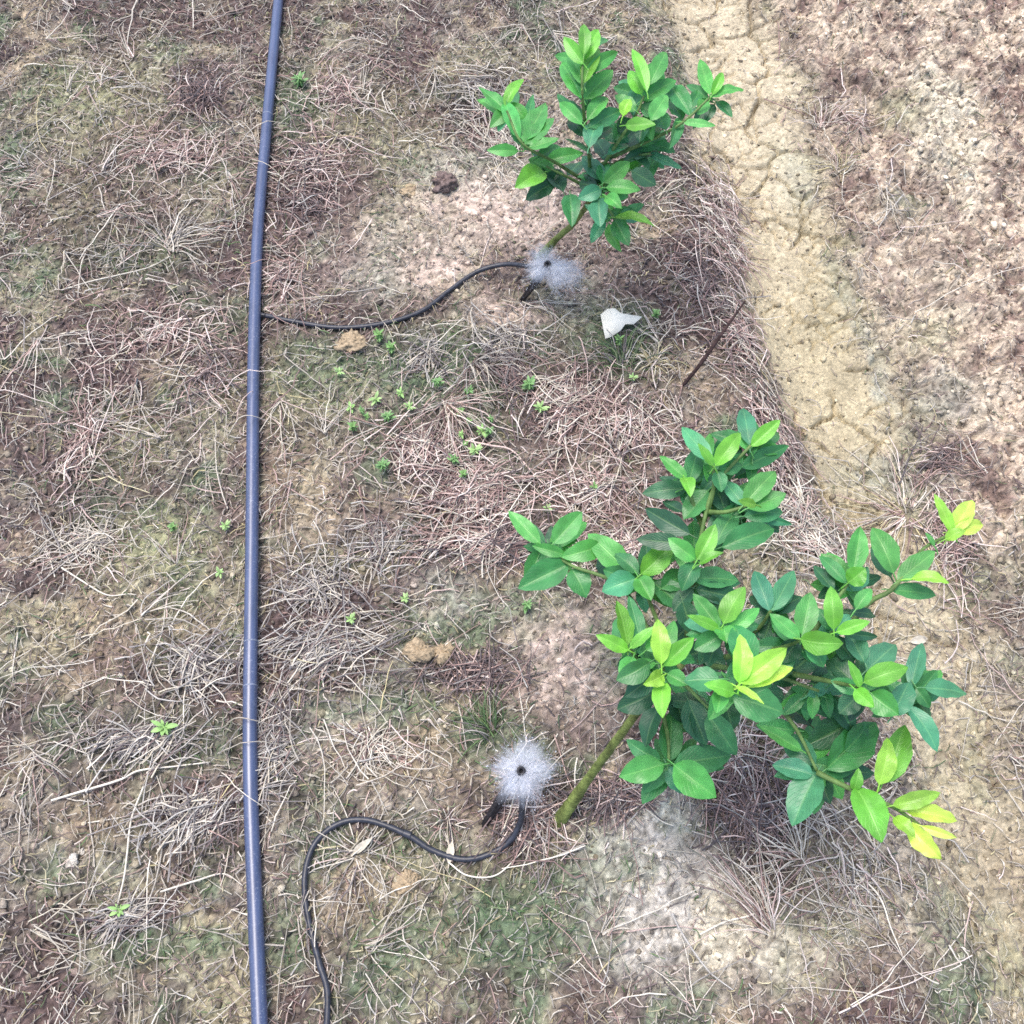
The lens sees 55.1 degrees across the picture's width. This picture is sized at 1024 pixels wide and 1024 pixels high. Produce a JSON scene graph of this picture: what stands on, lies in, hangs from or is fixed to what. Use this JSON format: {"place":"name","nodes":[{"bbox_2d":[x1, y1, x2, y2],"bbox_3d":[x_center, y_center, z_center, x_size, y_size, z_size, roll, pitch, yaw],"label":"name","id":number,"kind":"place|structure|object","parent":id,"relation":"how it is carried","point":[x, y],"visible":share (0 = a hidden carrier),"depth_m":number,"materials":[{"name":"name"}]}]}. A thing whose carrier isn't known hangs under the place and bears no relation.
{"place":"outdoors","nodes":[
{"label":"outdoors","id":0,"kind":"place"},
{"bbox_2d":[0,0,1023,1023],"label":"ground","id":1,"kind":"structure","parent":0,"point":[855,423],"depth_m":1.71,"materials":[{"name":"soil"}]},
{"bbox_2d":[65,853,78,868],"bbox_3d":[-0.626,0.497,1.397,0.018,0.011,0.024,21,66,10],"label":"pebble","id":2,"kind":"object","parent":1,"relation":"on","point":[72,859],"visible":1,"depth_m":1.39,"materials":[{"name":"white stone"}]},
{"bbox_2d":[78,847,84,855],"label":"pebble","id":3,"kind":"object","parent":1,"relation":"on","point":[82,851],"visible":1,"depth_m":1.41,"materials":[{"name":"grey stone"}]},
{"bbox_2d":[61,567,136,595],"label":"dry stalk","id":4,"kind":"object","parent":1,"relation":"on","point":[91,586],"visible":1,"depth_m":1.57,"materials":[{"name":"plant"}]},
{"bbox_2d":[61,256,169,289],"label":"dry stalk","id":5,"kind":"object","parent":1,"relation":"on","point":[112,276],"visible":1,"depth_m":1.86,"materials":[{"name":"plant"}]},
{"bbox_2d":[107,904,129,916],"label":"weed seedling","id":6,"kind":"object","parent":1,"relation":"on","point":[117,908],"visible":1,"depth_m":1.36,"materials":[{"name":"green plant"}]},
{"bbox_2d":[110,787,143,959],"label":"dry stalk","id":7,"kind":"object","parent":1,"relation":"on","point":[130,823],"visible":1,"depth_m":1.40,"materials":[{"name":"plant"}]},
{"bbox_2d":[51,762,209,801],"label":"dry stalk","id":8,"kind":"object","parent":1,"relation":"on","point":[94,787],"visible":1,"depth_m":1.45,"materials":[{"name":"plant"}]},
{"bbox_2d":[150,719,177,735],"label":"weed seedling","id":9,"kind":"object","parent":1,"relation":"on","point":[163,729],"visible":1,"depth_m":1.46,"materials":[{"name":"green plant"}]},
{"bbox_2d":[107,197,232,283],"bbox_3d":[-0.658,-0.541,1.898,0.243,0.026,0.185,28,67,13],"label":"dead grass tuft","id":10,"kind":"object","parent":1,"relation":"on","point":[182,236],"visible":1,"depth_m":1.90,"materials":[{"name":"plant"}]},
{"bbox_2d":[167,522,176,531],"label":"weed seedling","id":11,"kind":"object","parent":1,"relation":"on","point":[172,526],"visible":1,"depth_m":1.63,"materials":[{"name":"green plant"}]},
{"bbox_2d":[160,873,242,892],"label":"dry stalk","id":12,"kind":"object","parent":1,"relation":"on","point":[180,885],"visible":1,"depth_m":1.38,"materials":[{"name":"plant"}]},
{"bbox_2d":[172,75,232,124],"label":"dead grass tuft","id":13,"kind":"object","parent":1,"relation":"on","point":[209,102],"visible":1,"depth_m":2.06,"materials":[{"name":"plant"}]},
{"bbox_2d":[215,566,223,577],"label":"weed seedling","id":14,"kind":"object","parent":1,"relation":"on","point":[219,574],"visible":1,"depth_m":1.58,"materials":[{"name":"green plant"}]},
{"bbox_2d":[219,519,229,530],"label":"weed seedling","id":15,"kind":"object","parent":1,"relation":"on","point":[225,525],"visible":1,"depth_m":1.62,"materials":[{"name":"green plant"}]},
{"bbox_2d":[243,0,282,1023],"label":"irrigation pipe","id":16,"kind":"object","parent":1,"relation":"on","point":[258,987],"visible":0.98,"depth_m":1.57,"materials":[{"name":"plastic"}]},
{"bbox_2d":[260,262,537,329],"bbox_3d":[-0.211,-0.400,1.810,0.522,0.062,0.082,-13,65,-6],"label":"micro tube","id":17,"kind":"object","parent":16,"relation":"attached to","point":[438,299],"visible":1,"depth_m":1.82,"materials":[{"name":"black plastic"}]},
{"bbox_2d":[291,71,307,88],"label":"weed seedling","id":18,"kind":"object","parent":1,"relation":"on","point":[299,81],"visible":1,"depth_m":2.07,"materials":[{"name":"green plant"}]},
{"bbox_2d":[334,367,344,375],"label":"weed seedling","id":19,"kind":"object","parent":1,"relation":"on","point":[338,371],"visible":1,"depth_m":1.76,"materials":[{"name":"green plant"}]},
{"bbox_2d":[345,612,355,623],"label":"weed seedling","id":20,"kind":"object","parent":1,"relation":"on","point":[351,617],"visible":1,"depth_m":1.54,"materials":[{"name":"green plant"}]},
{"bbox_2d":[346,401,354,412],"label":"weed seedling","id":21,"kind":"object","parent":1,"relation":"on","point":[351,406],"visible":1,"depth_m":1.73,"materials":[{"name":"green plant"}]},
{"bbox_2d":[333,328,369,352],"bbox_3d":[-0.295,-0.308,1.799,0.056,0.028,0.062,39,70,17],"label":"earth clod","id":22,"kind":"object","parent":1,"relation":"on","point":[351,340],"visible":0.99,"depth_m":1.79,"materials":[{"name":"beige soil"}]},
{"bbox_2d":[347,421,357,430],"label":"weed seedling","id":23,"kind":"object","parent":1,"relation":"on","point":[352,425],"visible":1,"depth_m":1.70,"materials":[{"name":"green plant"}]},
{"bbox_2d":[293,790,426,935],"bbox_3d":[-0.217,0.496,1.396,0.188,0.020,0.199,0,64,0],"label":"dead grass tuft","id":24,"kind":"object","parent":1,"relation":"on","point":[352,860],"visible":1,"depth_m":1.40,"materials":[{"name":"plant"}]},
{"bbox_2d":[350,838,371,855],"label":"dry leaf","id":25,"kind":"object","parent":1,"relation":"on","point":[364,844],"visible":1,"depth_m":1.40,"materials":[{"name":"plant"}]},
{"bbox_2d":[358,405,364,414],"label":"weed seedling","id":26,"kind":"object","parent":1,"relation":"on","point":[361,411],"visible":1,"depth_m":1.72,"materials":[{"name":"green plant"}]},
{"bbox_2d":[363,412,368,420],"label":"weed seedling","id":27,"kind":"object","parent":1,"relation":"on","point":[366,415],"visible":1,"depth_m":1.71,"materials":[{"name":"green plant"}]},
{"bbox_2d":[368,391,380,405],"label":"weed seedling","id":28,"kind":"object","parent":1,"relation":"on","point":[375,400],"visible":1,"depth_m":1.73,"materials":[{"name":"green plant"}]},
{"bbox_2d":[373,328,383,342],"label":"weed seedling","id":29,"kind":"object","parent":1,"relation":"on","point":[377,333],"visible":1,"depth_m":1.78,"materials":[{"name":"green plant"}]},
{"bbox_2d":[375,457,389,471],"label":"weed seedling","id":30,"kind":"object","parent":1,"relation":"on","point":[382,464],"visible":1,"depth_m":1.66,"materials":[{"name":"green plant"}]},
{"bbox_2d":[381,410,396,421],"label":"weed seedling","id":31,"kind":"object","parent":1,"relation":"on","point":[386,415],"visible":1,"depth_m":1.71,"materials":[{"name":"green plant"}]},
{"bbox_2d":[386,340,394,353],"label":"weed seedling","id":32,"kind":"object","parent":1,"relation":"on","point":[389,345],"visible":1,"depth_m":1.77,"materials":[{"name":"green plant"}]},
{"bbox_2d":[396,386,403,397],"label":"weed seedling","id":33,"kind":"object","parent":1,"relation":"on","point":[399,393],"visible":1,"depth_m":1.73,"materials":[{"name":"green plant"}]},
{"bbox_2d":[400,592,407,602],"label":"weed seedling","id":34,"kind":"object","parent":1,"relation":"on","point":[404,598],"visible":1,"depth_m":1.56,"materials":[{"name":"green plant"}]},
{"bbox_2d":[391,868,421,895],"bbox_3d":[-0.150,0.524,1.388,0.037,0.033,0.045,42,71,18],"label":"earth clod","id":35,"kind":"object","parent":1,"relation":"on","point":[409,877],"visible":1,"depth_m":1.38,"materials":[{"name":"beige soil"}]},
{"bbox_2d":[399,183,415,197],"bbox_3d":[-0.207,-0.643,1.969,0.040,0.020,0.037,11,64,5],"label":"earth clod","id":36,"kind":"object","parent":1,"relation":"on","point":[405,191],"visible":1,"depth_m":1.96,"materials":[{"name":"beige soil"}]},
{"bbox_2d":[404,402,415,409],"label":"weed seedling","id":37,"kind":"object","parent":1,"relation":"on","point":[408,405],"visible":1,"depth_m":1.72,"materials":[{"name":"green plant"}]},
{"bbox_2d":[301,775,524,1023],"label":"micro tube","id":38,"kind":"object","parent":1,"relation":"on","point":[409,835],"visible":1,"depth_m":1.39,"materials":[{"name":"black plastic"}]},
{"bbox_2d":[401,637,435,662],"bbox_3d":[-0.143,0.218,1.533,0.059,0.037,0.040,-3,64,-1],"label":"earth clod","id":39,"kind":"object","parent":1,"relation":"on","point":[416,649],"visible":1,"depth_m":1.52,"materials":[{"name":"beige soil"}]},
{"bbox_2d":[418,513,442,558],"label":"dry stalk","id":40,"kind":"object","parent":1,"relation":"on","point":[432,534],"visible":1,"depth_m":1.62,"materials":[{"name":"plant"}]},
{"bbox_2d":[432,376,443,387],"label":"weed seedling","id":41,"kind":"object","parent":1,"relation":"on","point":[435,381],"visible":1,"depth_m":1.74,"materials":[{"name":"green plant"}]},
{"bbox_2d":[433,641,454,666],"bbox_3d":[-0.107,0.222,1.536,0.042,0.039,0.038,-30,68,-14],"label":"earth clod","id":42,"kind":"object","parent":1,"relation":"on","point":[443,652],"visible":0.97,"depth_m":1.52,"materials":[{"name":"beige soil"}]},
{"bbox_2d":[431,171,457,193],"bbox_3d":[-0.136,-0.656,1.966,0.058,0.043,0.053,-16,65,-8],"label":"earth clod","id":43,"kind":"object","parent":1,"relation":"on","point":[446,182],"visible":0.99,"depth_m":1.95,"materials":[{"name":"soil"}]},
{"bbox_2d":[417,793,472,847],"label":"dead grass tuft","id":44,"kind":"object","parent":1,"relation":"on","point":[439,829],"visible":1,"depth_m":1.42,"materials":[{"name":"plant"}]},
{"bbox_2d":[446,841,453,870],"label":"dry leaf","id":45,"kind":"object","parent":1,"relation":"on","point":[450,849],"visible":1,"depth_m":1.40,"materials":[{"name":"plant"}]},
{"bbox_2d":[393,362,512,451],"bbox_3d":[-0.067,-0.171,1.718,0.152,0.038,0.256,35,69,16],"label":"dead grass tuft","id":46,"kind":"object","parent":1,"relation":"on","point":[446,411],"visible":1,"depth_m":1.72,"materials":[{"name":"plant"}]},
{"bbox_2d":[447,453,459,464],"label":"weed seedling","id":47,"kind":"object","parent":1,"relation":"on","point":[454,460],"visible":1,"depth_m":1.67,"materials":[{"name":"green plant"}]},
{"bbox_2d":[456,407,464,417],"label":"weed seedling","id":48,"kind":"object","parent":1,"relation":"on","point":[461,409],"visible":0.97,"depth_m":1.72,"materials":[{"name":"green plant"}]},
{"bbox_2d":[459,469,467,477],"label":"weed seedling","id":49,"kind":"object","parent":1,"relation":"on","point":[463,473],"visible":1,"depth_m":1.65,"materials":[{"name":"green plant"}]},
{"bbox_2d":[464,385,473,398],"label":"weed seedling","id":50,"kind":"object","parent":1,"relation":"on","point":[471,391],"visible":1,"depth_m":1.73,"materials":[{"name":"green plant"}]},
{"bbox_2d":[468,443,482,454],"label":"weed seedling","id":51,"kind":"object","parent":1,"relation":"on","point":[477,448],"visible":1,"depth_m":1.69,"materials":[{"name":"green plant"}]},
{"bbox_2d":[476,422,485,437],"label":"weed seedling","id":52,"kind":"object","parent":1,"relation":"on","point":[481,430],"visible":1,"depth_m":1.71,"materials":[{"name":"green plant"}]},
{"bbox_2d":[438,684,524,762],"bbox_3d":[-0.050,0.308,1.480,0.141,0.037,0.086,-28,67,-13],"label":"dead grass tuft","id":53,"kind":"object","parent":1,"relation":"on","point":[484,725],"visible":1,"depth_m":1.48,"materials":[{"name":"plant"}]},
{"bbox_2d":[435,331,537,412],"bbox_3d":[-0.037,-0.245,1.749,0.216,0.044,0.127,-35,69,-15],"label":"dead grass tuft","id":54,"kind":"object","parent":1,"relation":"on","point":[485,362],"visible":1,"depth_m":1.75,"materials":[{"name":"plant"}]},
{"bbox_2d":[448,842,530,877],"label":"dry stalk","id":55,"kind":"object","parent":1,"relation":"on","point":[486,876],"visible":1,"depth_m":1.38,"materials":[{"name":"plant"}]},
{"bbox_2d":[485,426,493,436],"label":"weed seedling","id":56,"kind":"object","parent":1,"relation":"on","point":[488,431],"visible":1,"depth_m":1.70,"materials":[{"name":"green plant"}]},
{"bbox_2d":[481,765,525,827],"bbox_3d":[-0.015,0.403,1.394,0.019,0.108,0.092,41,71,18],"label":"micro sprinkler","id":57,"kind":"object","parent":1,"relation":"on","point":[507,788],"visible":0.98,"depth_m":1.39,"materials":[{"name":"black plastic"}]},
{"bbox_2d":[465,439,545,485],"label":"dry stalk","id":58,"kind":"object","parent":1,"relation":"on","point":[514,452],"visible":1,"depth_m":1.70,"materials":[{"name":"plant"}]},
{"bbox_2d":[0,0,1023,1023],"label":"soil crumbs","id":59,"kind":"object","parent":1,"relation":"on","point":[387,804],"visible":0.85,"depth_m":1.69,"materials":[{"name":"brown soil"}]},
{"bbox_2d":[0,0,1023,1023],"bbox_3d":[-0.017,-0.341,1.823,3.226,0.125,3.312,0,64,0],"label":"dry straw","id":60,"kind":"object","parent":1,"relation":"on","point":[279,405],"visible":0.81,"depth_m":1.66,"materials":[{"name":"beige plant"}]},
{"bbox_2d":[601,308,641,338],"bbox_3d":[0.193,-0.352,1.787,0.085,0.009,0.051,-28,67,-13],"label":"white scrap","id":61,"kind":"object","parent":60,"relation":"on","point":[614,321],"visible":1,"depth_m":1.78,"materials":[{"name":"white paper"}]},
{"bbox_2d":[25,47,1021,976],"bbox_3d":[0.014,-0.178,1.756,1.764,0.110,1.826,0,64,0],"label":"dead grass mat","id":62,"kind":"object","parent":1,"relation":"on","point":[607,799],"visible":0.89,"depth_m":1.63,"materials":[{"name":"plant"}]},
{"bbox_2d":[522,599,531,612],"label":"weed seedling","id":63,"kind":"object","parent":1,"relation":"on","point":[527,605],"visible":1,"depth_m":1.54,"materials":[{"name":"green plant"}]},
{"bbox_2d":[521,375,534,392],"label":"weed seedling","id":64,"kind":"object","parent":1,"relation":"on","point":[528,383],"visible":1,"depth_m":1.73,"materials":[{"name":"green plant"}]},
{"bbox_2d":[520,260,550,301],"bbox_3d":[0.042,-0.423,1.805,0.058,0.123,0.019,11,65,5],"label":"micro sprinkler","id":65,"kind":"object","parent":1,"relation":"on","point":[542,273],"visible":0.98,"depth_m":1.79,"materials":[{"name":"black plastic"}]},
{"bbox_2d":[532,401,549,412],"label":"weed seedling","id":66,"kind":"object","parent":1,"relation":"on","point":[540,408],"visible":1,"depth_m":1.72,"materials":[{"name":"green plant"}]},
{"bbox_2d":[543,504,554,511],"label":"weed seedling","id":67,"kind":"object","parent":1,"relation":"on","point":[549,509],"visible":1,"depth_m":1.63,"materials":[{"name":"green plant"}]},
{"bbox_2d":[589,481,597,489],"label":"weed seedling","id":68,"kind":"object","parent":1,"relation":"on","point":[594,485],"visible":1,"depth_m":1.64,"materials":[{"name":"green plant"}]},
{"bbox_2d":[477,24,743,263],"bbox_3d":[0.134,-0.549,1.651,0.431,0.551,0.292,10,64,5],"label":"citrus sapling","id":69,"kind":"object","parent":1,"relation":"on","point":[642,141],"visible":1,"depth_m":1.53,"materials":[{"name":"green plant"}]},
{"bbox_2d":[615,334,624,345],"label":"weed seedling","id":70,"kind":"object","parent":1,"relation":"on","point":[618,340],"visible":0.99,"depth_m":1.77,"materials":[{"name":"green plant"}]},
{"bbox_2d":[582,322,680,369],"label":"dead grass tuft","id":71,"kind":"object","parent":1,"relation":"on","point":[621,357],"visible":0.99,"depth_m":1.76,"materials":[{"name":"plant"}]},
{"bbox_2d":[629,372,637,380],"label":"weed seedling","id":72,"kind":"object","parent":1,"relation":"on","point":[634,377],"visible":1,"depth_m":1.75,"materials":[{"name":"green plant"}]},
{"bbox_2d":[614,802,673,825],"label":"dry stalk","id":73,"kind":"object","parent":1,"relation":"on","point":[652,814],"visible":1,"depth_m":1.42,"materials":[{"name":"plant"}]},
{"bbox_2d":[651,309,660,319],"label":"weed seedling","id":74,"kind":"object","parent":1,"relation":"on","point":[656,313],"visible":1,"depth_m":1.81,"materials":[{"name":"green plant"}]},
{"bbox_2d":[626,341,687,383],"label":"dead grass tuft","id":75,"kind":"object","parent":1,"relation":"on","point":[646,356],"visible":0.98,"depth_m":1.76,"materials":[{"name":"plant"}]},
{"bbox_2d":[669,866,677,874],"bbox_3d":[0.230,0.511,1.399,0.013,0.010,0.014,33,68,15],"label":"pebble","id":76,"kind":"object","parent":1,"relation":"on","point":[673,871],"visible":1,"depth_m":1.40,"materials":[{"name":"white stone"}]},
{"bbox_2d":[682,301,745,386],"bbox_3d":[0.360,-0.295,1.739,0.014,0.085,0.166,38,70,17],"label":"dark stick","id":77,"kind":"object","parent":1,"relation":"on","point":[699,365],"visible":1,"depth_m":1.72,"materials":[{"name":"black wood"}]},
{"bbox_2d":[508,408,983,859],"bbox_3d":[0.272,0.191,1.259,0.553,0.590,0.504,0,64,0],"label":"citrus sapling","id":78,"kind":"object","parent":1,"relation":"on","point":[658,656],"visible":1,"depth_m":1.12,"materials":[{"name":"green plant"}]},
{"bbox_2d":[680,822,824,952],"bbox_3d":[0.328,0.525,1.377,0.247,0.036,0.139,-23,66,-11],"label":"dead grass tuft","id":79,"kind":"object","parent":1,"relation":"on","point":[756,909],"visible":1,"depth_m":1.37,"materials":[{"name":"plant"}]},
{"bbox_2d":[699,879,812,934],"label":"dry stalk","id":80,"kind":"object","parent":1,"relation":"on","point":[716,925],"visible":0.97,"depth_m":1.37,"materials":[{"name":"plant"}]},
{"bbox_2d":[738,792,849,941],"bbox_3d":[0.395,0.480,1.400,0.154,0.030,0.193,34,69,15],"label":"dead grass tuft","id":81,"kind":"object","parent":1,"relation":"on","point":[788,849],"visible":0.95,"depth_m":1.40,"materials":[{"name":"plant"}]},
{"bbox_2d":[797,478,817,544],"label":"dry stalk","id":82,"kind":"object","parent":1,"relation":"on","point":[802,496],"visible":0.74,"depth_m":1.66,"materials":[{"name":"plant"}]},
{"bbox_2d":[785,95,865,145],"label":"dead grass tuft","id":83,"kind":"object","parent":1,"relation":"on","point":[823,120],"visible":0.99,"depth_m":2.10,"materials":[{"name":"plant"}]},
{"bbox_2d":[806,141,876,174],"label":"dead grass tuft","id":84,"kind":"object","parent":1,"relation":"on","point":[833,167],"visible":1,"depth_m":2.04,"materials":[{"name":"plant"}]},
{"bbox_2d":[853,870,904,959],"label":"dry stalk","id":85,"kind":"object","parent":1,"relation":"on","point":[875,891],"visible":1,"depth_m":1.37,"materials":[{"name":"plant"}]},
{"bbox_2d":[814,436,963,575],"bbox_3d":[0.649,-0.012,1.695,0.283,0.062,0.280,0,64,0],"label":"dead grass tuft","id":86,"kind":"object","parent":1,"relation":"on","point":[891,518],"visible":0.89,"depth_m":1.70,"materials":[{"name":"plant"}]},
{"bbox_2d":[905,635,927,643],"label":"dry leaf","id":87,"kind":"object","parent":1,"relation":"on","point":[919,639],"visible":0.97,"depth_m":1.59,"materials":[{"name":"plant"}]}
]}

